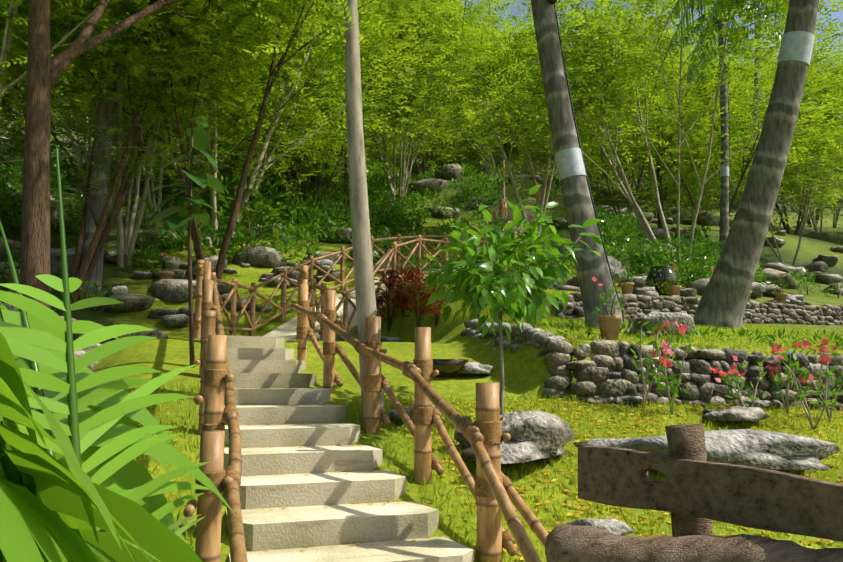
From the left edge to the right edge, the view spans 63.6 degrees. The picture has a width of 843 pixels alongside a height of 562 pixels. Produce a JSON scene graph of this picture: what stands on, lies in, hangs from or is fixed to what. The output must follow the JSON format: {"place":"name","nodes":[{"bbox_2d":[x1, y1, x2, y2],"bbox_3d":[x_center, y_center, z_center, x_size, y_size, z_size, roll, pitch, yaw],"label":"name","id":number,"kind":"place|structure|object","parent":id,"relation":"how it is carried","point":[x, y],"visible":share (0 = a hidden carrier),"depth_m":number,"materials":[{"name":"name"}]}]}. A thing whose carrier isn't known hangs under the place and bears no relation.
{"place":"outdoors","nodes":[
{"label":"outdoors","id":0,"kind":"place"},
{"bbox_2d":[227,221,524,341],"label":"concrete path","id":1,"kind":"structure","parent":0,"point":[286,331],"depth_m":11.89,"materials":[{"name":"beige concrete"}]},
{"bbox_2d":[0,83,842,561],"bbox_3d":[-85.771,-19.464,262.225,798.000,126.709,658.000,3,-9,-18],"label":"ground","id":2,"kind":"structure","parent":0,"point":[526,373],"depth_m":7.95,"materials":[{"name":"green plant"}]},
{"bbox_2d":[148,118,292,234],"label":"leaves","id":3,"kind":"object","parent":2,"relation":"on","point":[181,206],"visible":0.75,"depth_m":7.18,"materials":[{"name":"green plant"}]},
{"bbox_2d":[223,337,473,561],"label":"concrete steps","id":4,"kind":"structure","parent":2,"relation":"on","point":[278,478],"depth_m":4.42,"materials":[{"name":"beige concrete"}]},
{"bbox_2d":[183,155,547,561],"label":"bamboo railings","id":5,"kind":"object","parent":2,"relation":"on","point":[210,401],"visible":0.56,"depth_m":4.74,"materials":[{"name":"brown wood"}]},
{"bbox_2d":[195,198,538,548],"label":"rope bindings","id":6,"kind":"object","parent":5,"relation":"attached to","point":[491,432],"visible":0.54,"depth_m":4.79,"materials":[{"name":"brown fabric"}]},
{"bbox_2d":[5,235,787,339],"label":"flower pots","id":7,"kind":"object","parent":2,"relation":"on","point":[609,326],"visible":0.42,"depth_m":11.47,"materials":[{"name":"brown ceramic"}]},
{"bbox_2d":[374,265,448,321],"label":"croton plants","id":8,"kind":"object","parent":2,"relation":"on","point":[410,274],"visible":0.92,"depth_m":11.74,"materials":[{"name":"red plant"}]},
{"bbox_2d":[0,0,825,561],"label":"palm","id":9,"kind":"object","parent":2,"relation":"on","point":[76,484],"depth_m":2.53,"materials":[{"name":"green plant"}]},
{"bbox_2d":[548,0,625,328],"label":"lamp and cable","id":10,"kind":"object","parent":9,"relation":"attached to","point":[551,2],"visible":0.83,"depth_m":10.09,"materials":[{"name":"black plastic"}]},
{"bbox_2d":[554,31,814,181],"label":"tree trunk bands","id":11,"kind":"object","parent":9,"relation":"attached to","point":[797,45],"visible":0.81,"depth_m":11.44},
{"bbox_2d":[0,120,842,535],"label":"limestone rocks","id":12,"kind":"object","parent":2,"relation":"on","point":[608,370],"visible":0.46,"depth_m":7.69,"materials":[{"name":"grey stone"}]},
{"bbox_2d":[0,132,842,409],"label":"shrub foliage","id":13,"kind":"object","parent":2,"relation":"on","point":[506,298],"visible":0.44,"depth_m":14.74,"materials":[{"name":"green plant"}]},
{"bbox_2d":[0,0,842,429],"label":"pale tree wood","id":14,"kind":"object","parent":2,"relation":"on","point":[360,236],"visible":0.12,"depth_m":15.98,"materials":[{"name":"grey plant"}]},
{"bbox_2d":[0,0,842,367],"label":"tree","id":15,"kind":"object","parent":14,"relation":"on","point":[241,67],"depth_m":18.21,"materials":[{"name":"green plant"}]},
{"bbox_2d":[12,227,837,383],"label":"flowers","id":16,"kind":"object","parent":2,"relation":"on","point":[824,357],"visible":0.94,"depth_m":7.00,"materials":[{"name":"red plant"}]},
{"bbox_2d":[137,285,842,559],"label":"fallen leaves","id":17,"kind":"object","parent":2,"relation":"on","point":[584,507],"visible":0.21,"depth_m":5.51,"materials":[{"name":"yellow plant"}]},
{"bbox_2d":[507,174,533,221],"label":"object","id":18,"kind":"structure","parent":2,"relation":"on","point":[529,212],"depth_m":27.54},
{"bbox_2d":[373,232,677,376],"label":"pots","id":19,"kind":"object","parent":2,"relation":"on","point":[448,367],"visible":0.44,"depth_m":15.76,"materials":[{"name":"black ceramic"}]},
{"bbox_2d":[545,424,842,561],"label":"rustic bench","id":20,"kind":"object","parent":2,"relation":"on","point":[696,493],"visible":1,"depth_m":2.72,"materials":[{"name":"brown wood"}]},
{"bbox_2d":[425,0,842,72],"label":"sky","id":21,"kind":"structure","parent":0,"point":[835,14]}
]}

